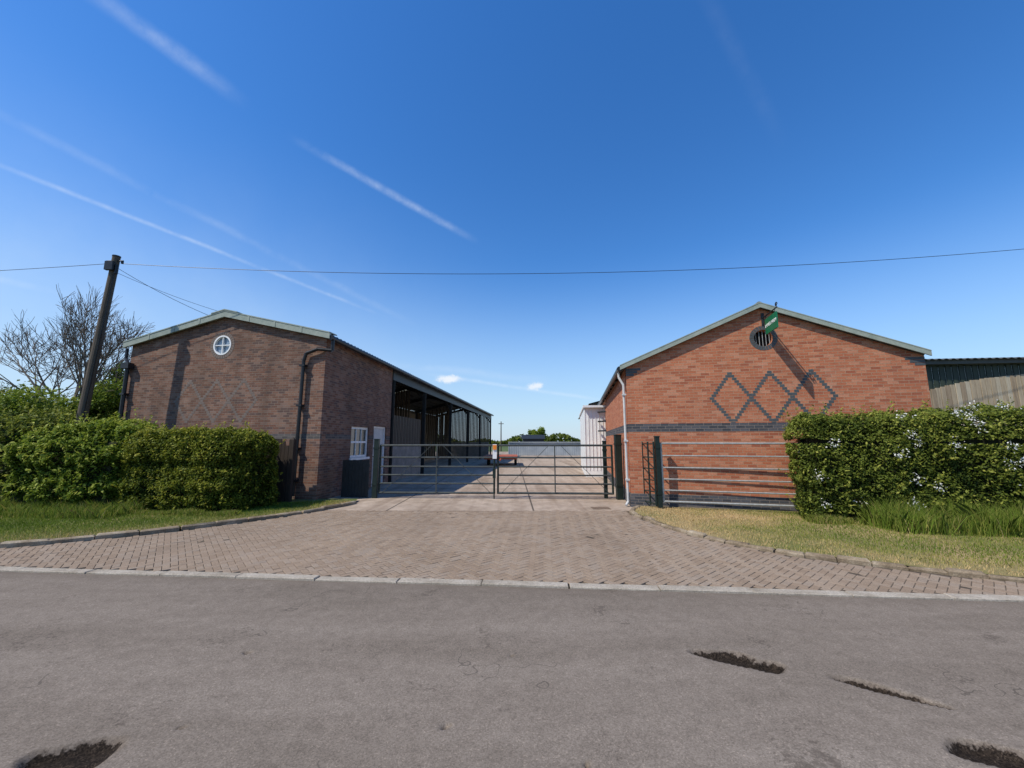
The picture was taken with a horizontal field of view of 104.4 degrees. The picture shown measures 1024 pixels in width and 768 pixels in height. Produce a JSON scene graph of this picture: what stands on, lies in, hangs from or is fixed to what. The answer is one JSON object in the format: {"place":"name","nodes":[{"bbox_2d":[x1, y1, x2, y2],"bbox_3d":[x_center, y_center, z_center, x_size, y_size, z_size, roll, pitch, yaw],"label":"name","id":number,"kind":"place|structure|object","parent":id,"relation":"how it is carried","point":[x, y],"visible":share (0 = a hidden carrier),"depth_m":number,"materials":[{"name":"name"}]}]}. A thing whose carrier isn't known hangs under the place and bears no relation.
{"place":"outdoors","nodes":[
{"label":"outdoors","id":0,"kind":"place"},
{"bbox_2d":[0,497,145,519],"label":"tall grass","id":1,"kind":"structure","parent":0,"point":[8,507],"depth_m":7.75,"materials":[{"name":"green plant"}]},
{"bbox_2d":[0,499,356,542],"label":"grass verge","id":2,"kind":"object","parent":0,"point":[295,500],"depth_m":7.20,"materials":[{"name":"green plant"}]},
{"bbox_2d":[0,379,63,417],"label":"leafy tree","id":3,"kind":"object","parent":2,"relation":"on","point":[3,390],"visible":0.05,"depth_m":15.81,"materials":[{"name":"green plant"}]},
{"bbox_2d":[0,377,72,427],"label":"leafy tree","id":4,"kind":"object","parent":2,"relation":"on","point":[14,398],"visible":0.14,"depth_m":14.31,"materials":[{"name":"green plant"}]},
{"bbox_2d":[0,397,98,500],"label":"hedge","id":5,"kind":"object","parent":2,"relation":"on","point":[9,425],"visible":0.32,"depth_m":9.26,"materials":[{"name":"green plant"}]},
{"bbox_2d":[0,283,155,410],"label":"bare tree","id":6,"kind":"object","parent":2,"relation":"on","point":[74,356],"visible":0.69,"depth_m":16.33,"materials":[{"name":"grey plant"}]},
{"bbox_2d":[51,362,124,439],"bbox_3d":[-15.470,1.259,15.203,2.968,4.881,2.893,0,-8,0],"label":"leafy tree","id":7,"kind":"object","parent":2,"relation":"on","point":[105,404],"visible":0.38,"depth_m":14.59,"materials":[{"name":"green plant"}]},
{"bbox_2d":[0,408,176,506],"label":"hedge","id":8,"kind":"object","parent":2,"relation":"on","point":[72,462],"visible":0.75,"depth_m":8.47,"materials":[{"name":"green plant"}]},
{"bbox_2d":[75,254,123,423],"bbox_3d":[-10.852,-0.264,10.273,0.725,6.487,0.278,0,-8,0],"label":"utility pole","id":9,"kind":"object","parent":2,"relation":"on","point":[111,266],"visible":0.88,"depth_m":10.37,"materials":[{"name":"black wood"}]},
{"bbox_2d":[0,264,99,270],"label":"overhead cable","id":10,"kind":"object","parent":9,"relation":"attached to","point":[50,267],"visible":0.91,"depth_m":10.77,"materials":[{"name":"black plastic"}]},
{"bbox_2d":[121,270,206,314],"bbox_3d":[-9.461,-2.430,11.376,2.860,1.230,0.012,5,-10,-32],"label":"overhead cable","id":11,"kind":"object","parent":9,"relation":"attached to","point":[162,293],"visible":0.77,"depth_m":11.15,"materials":[{"name":"black plastic"}]},
{"bbox_2d":[118,273,215,310],"bbox_3d":[-9.150,-2.428,11.328,3.306,0.948,0.010,4,-9,-25],"label":"overhead cable","id":12,"kind":"object","parent":9,"relation":"attached to","point":[164,292],"visible":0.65,"depth_m":11.08,"materials":[{"name":"black plastic"}]},
{"bbox_2d":[131,249,1020,273],"bbox_3d":[2.490,-3.267,10.392,26.029,0.760,0.013,0,-8,1],"label":"overhead cable","id":13,"kind":"object","parent":9,"relation":"attached to","point":[588,272],"visible":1,"depth_m":10.34,"materials":[{"name":"black plastic"}]},
{"bbox_2d":[107,420,285,510],"bbox_3d":[-6.905,1.788,8.902,3.405,1.956,1.894,0,-8,0],"label":"hedge","id":14,"kind":"object","parent":2,"relation":"on","point":[219,469],"visible":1,"depth_m":8.35,"materials":[{"name":"green plant"}]},
{"bbox_2d":[126,507,241,516],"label":"tall grass","id":15,"kind":"structure","parent":0,"point":[193,511],"depth_m":7.80,"materials":[{"name":"green plant"}]},
{"bbox_2d":[261,437,296,502],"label":"timber side gate","id":16,"kind":"structure","parent":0,"point":[285,458],"depth_m":9.54,"materials":[{"name":"brown wood"}]},
{"bbox_2d":[324,452,631,510],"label":"concrete yard","id":17,"kind":"structure","parent":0,"point":[461,502],"depth_m":12.19,"materials":[{"name":"grey concrete"}]},
{"bbox_2d":[0,501,355,547],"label":"kerb","id":18,"kind":"structure","parent":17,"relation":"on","point":[49,541],"depth_m":6.50,"materials":[{"name":"concrete"}]},
{"bbox_2d":[119,309,493,499],"bbox_3d":[-6.523,2.721,26.176,6.558,5.135,32.041,-1,-8,5],"label":"brick and timber barn","id":19,"kind":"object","parent":17,"relation":"on","point":[330,402],"visible":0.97,"depth_m":11.03,"materials":[{"name":"brown brick"}]},
{"bbox_2d":[213,335,230,354],"bbox_3d":[-8.012,-1.066,11.034,0.558,0.558,0.112,-1,-8,9],"label":"round window","id":20,"kind":"structure","parent":19,"relation":"in","point":[222,344],"depth_m":11.02,"materials":[{"name":"white paint"}]},
{"bbox_2d":[349,426,369,459],"bbox_3d":[-4.770,1.833,12.281,0.226,1.000,1.260,-1,-8,5],"label":"sash window","id":21,"kind":"structure","parent":19,"relation":"in","point":[358,448],"depth_m":12.34,"materials":[{"name":"white paint"}]},
{"bbox_2d":[371,426,384,485],"bbox_3d":[-4.659,2.472,13.675,0.137,1.996,1.046,-1,-8,5],"label":"door","id":22,"kind":"structure","parent":19,"relation":"in","point":[379,432],"depth_m":13.97,"materials":[{"name":"white plastic"}]},
{"bbox_2d":[341,460,369,497],"bbox_3d":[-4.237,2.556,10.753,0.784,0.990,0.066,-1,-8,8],"label":"utility cabinet","id":23,"kind":"object","parent":17,"relation":"on","point":[355,478],"visible":1,"depth_m":10.72,"materials":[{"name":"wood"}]},
{"bbox_2d":[371,439,380,497],"bbox_3d":[-3.660,2.268,10.665,0.140,1.575,0.140,0,-8,0],"label":"gate post","id":24,"kind":"object","parent":17,"relation":"on","point":[376,447],"visible":0.95,"depth_m":10.62,"materials":[{"name":"green metal"}]},
{"bbox_2d":[378,444,496,498],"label":"farm gate","id":25,"kind":"structure","parent":24,"relation":"attached to","point":[494,457],"depth_m":10.57,"materials":[{"name":"grey metal"}]},
{"bbox_2d":[483,454,517,464],"bbox_3d":[-0.700,4.897,25.460,2.100,0.596,4.601,0,-8,0],"label":"flatbed trailer","id":26,"kind":"object","parent":17,"relation":"on","point":[502,455],"visible":0.85,"depth_m":25.33,"materials":[{"name":"red paint"}]},
{"bbox_2d":[508,442,580,454],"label":"metal sheet fence","id":27,"kind":"object","parent":17,"relation":"on","point":[538,450],"visible":0.84,"depth_m":42.94,"materials":[{"name":"grey metal"}]},
{"bbox_2d":[579,405,606,476],"bbox_3d":[4.134,2.808,19.494,1.398,3.043,7.113,-1,-8,8],"label":"white clad lean to","id":28,"kind":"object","parent":17,"relation":"on","point":[593,430],"visible":0.61,"depth_m":17.04,"materials":[{"name":"paint"}]},
{"bbox_2d":[591,507,609,508],"bbox_3d":[2.000,2.793,8.941,0.400,0.011,0.300,0,-8,0],"label":"drain cover","id":29,"kind":"object","parent":17,"relation":"on","point":[600,507],"visible":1,"depth_m":8.92,"materials":[{"name":"metal"}]},
{"bbox_2d":[602,441,607,497],"bbox_3d":[2.500,2.292,10.651,0.110,1.525,0.110,0,-8,0],"label":"gate post","id":30,"kind":"object","parent":17,"relation":"on","point":[605,478],"visible":0.76,"depth_m":10.63,"materials":[{"name":"black metal"}]},
{"bbox_2d":[613,435,623,499],"bbox_3d":[2.800,2.176,10.415,0.180,1.685,0.180,0,-8,0],"label":"gate post","id":31,"kind":"object","parent":17,"relation":"on","point":[619,484],"visible":0.99,"depth_m":10.34,"materials":[{"name":"green paint"}]},
{"bbox_2d":[497,444,613,494],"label":"farm gate","id":32,"kind":"structure","parent":31,"relation":"attached to","point":[573,493],"depth_m":10.45,"materials":[{"name":"silver metal"}]},
{"bbox_2d":[598,301,931,510],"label":"brick outbuilding","id":33,"kind":"structure","parent":17,"relation":"on","point":[741,376],"depth_m":8.88,"materials":[{"name":"red brick"}]},
{"bbox_2d":[754,331,769,345],"bbox_3d":[5.710,-1.027,9.076,0.382,0.382,0.117,-2,-8,13],"label":"round window","id":34,"kind":"structure","parent":33,"relation":"in","point":[760,338],"depth_m":9.11,"materials":[{"name":"black metal"}]},
{"bbox_2d":[761,302,778,334],"bbox_3d":[5.609,-1.407,8.617,0.060,0.540,0.833,-2,-8,13],"label":"hanging sign","id":35,"kind":"object","parent":33,"relation":"attached to","point":[770,323],"visible":1,"depth_m":8.58,"materials":[{"name":"green metal"}]},
{"bbox_2d":[629,505,1023,582],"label":"kerb","id":36,"kind":"structure","parent":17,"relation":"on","point":[956,572],"depth_m":4.94,"materials":[{"name":"concrete"}]},
{"bbox_2d":[0,572,1023,767],"bbox_3d":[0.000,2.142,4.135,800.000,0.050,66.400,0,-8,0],"label":"road","id":37,"kind":"structure","parent":0,"point":[113,671],"depth_m":2.55,"materials":[{"name":"grey asphalt"}]},
{"bbox_2d":[0,566,1023,601],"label":"road edging kerb","id":38,"kind":"structure","parent":37,"relation":"on","point":[743,590],"depth_m":4.16,"materials":[{"name":"concrete"}]},
{"bbox_2d":[0,510,1023,595],"bbox_3d":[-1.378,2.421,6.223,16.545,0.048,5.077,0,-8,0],"label":"block paved driveway","id":39,"kind":"structure","parent":0,"point":[525,545],"depth_m":5.29,"materials":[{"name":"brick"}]},
{"bbox_2d":[0,0,1023,441],"label":"sky","id":40,"kind":"structure","parent":0,"point":[468,146],"materials":[{"name":"blue"}]},
{"bbox_2d":[521,435,544,441],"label":"shed","id":41,"kind":"structure","parent":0,"point":[533,438],"depth_m":57.44,"materials":[{"name":"metal"}]},
{"bbox_2d":[139,446,1023,588],"bbox_3d":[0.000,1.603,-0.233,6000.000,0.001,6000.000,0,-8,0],"label":"ground","id":42,"kind":"structure","parent":0,"point":[504,448],"depth_m":73.02,"materials":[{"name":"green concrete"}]},
{"bbox_2d":[498,421,503,450],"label":"utility pole","id":43,"kind":"object","parent":42,"relation":"on","point":[501,423],"visible":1,"depth_m":61.44,"materials":[{"name":"grey metal"}]},
{"bbox_2d":[443,433,580,444],"bbox_3d":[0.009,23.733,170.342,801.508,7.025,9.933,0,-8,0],"label":"distant hedgerow","id":44,"kind":"object","parent":42,"relation":"on","point":[555,438],"visible":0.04,"depth_m":167.72,"materials":[{"name":"green plant"}]},
{"bbox_2d":[527,426,546,439],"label":"leafy tree","id":45,"kind":"object","parent":42,"relation":"on","point":[541,431],"visible":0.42,"depth_m":64.95,"materials":[{"name":"green plant"}]},
{"bbox_2d":[578,401,598,418],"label":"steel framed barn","id":46,"kind":"structure","parent":0,"point":[595,403],"depth_m":24.81,"materials":[{"name":"grey metal"}]},
{"bbox_2d":[632,505,1023,576],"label":"dry grass verge","id":47,"kind":"structure","parent":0,"point":[960,563],"depth_m":5.83,"materials":[{"name":"plant"}]},
{"bbox_2d":[653,436,662,508],"bbox_3d":[3.253,1.974,8.811,0.110,1.625,0.110,0,-8,0],"label":"gate post","id":48,"kind":"object","parent":47,"relation":"on","point":[657,447],"visible":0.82,"depth_m":8.78,"materials":[{"name":"green paint"}]},
{"bbox_2d":[642,442,656,505],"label":"pedestrian gate","id":49,"kind":"structure","parent":48,"relation":"attached to","point":[649,479],"depth_m":8.93,"materials":[{"name":"black metal"}]},
{"bbox_2d":[797,438,810,511],"bbox_3d":[5.984,1.899,8.120,0.100,1.575,0.100,0,-8,0],"label":"gate post","id":50,"kind":"object","parent":47,"relation":"on","point":[800,441],"visible":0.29,"depth_m":8.15,"materials":[{"name":"green paint"}]},
{"bbox_2d":[660,442,804,507],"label":"farm gate","id":51,"kind":"structure","parent":50,"relation":"attached to","point":[663,479],"depth_m":8.51,"materials":[{"name":"grey metal"}]},
{"bbox_2d":[805,513,871,524],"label":"tall grass","id":52,"kind":"structure","parent":47,"relation":"on","point":[827,519],"depth_m":7.09,"materials":[{"name":"green plant"}]},
{"bbox_2d":[778,397,1023,519],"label":"hedge","id":53,"kind":"object","parent":47,"relation":"on","point":[937,454],"visible":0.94,"depth_m":7.17,"materials":[{"name":"green plant"}]},
{"bbox_2d":[826,494,1023,536],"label":"tall grass","id":54,"kind":"structure","parent":47,"relation":"on","point":[959,518],"depth_m":6.40,"materials":[{"name":"green plant"}]},
{"bbox_2d":[925,357,1023,425],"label":"timber clad barn","id":55,"kind":"structure","parent":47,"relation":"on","point":[982,384],"depth_m":11.05,"materials":[{"name":"grey wood"}]}
]}

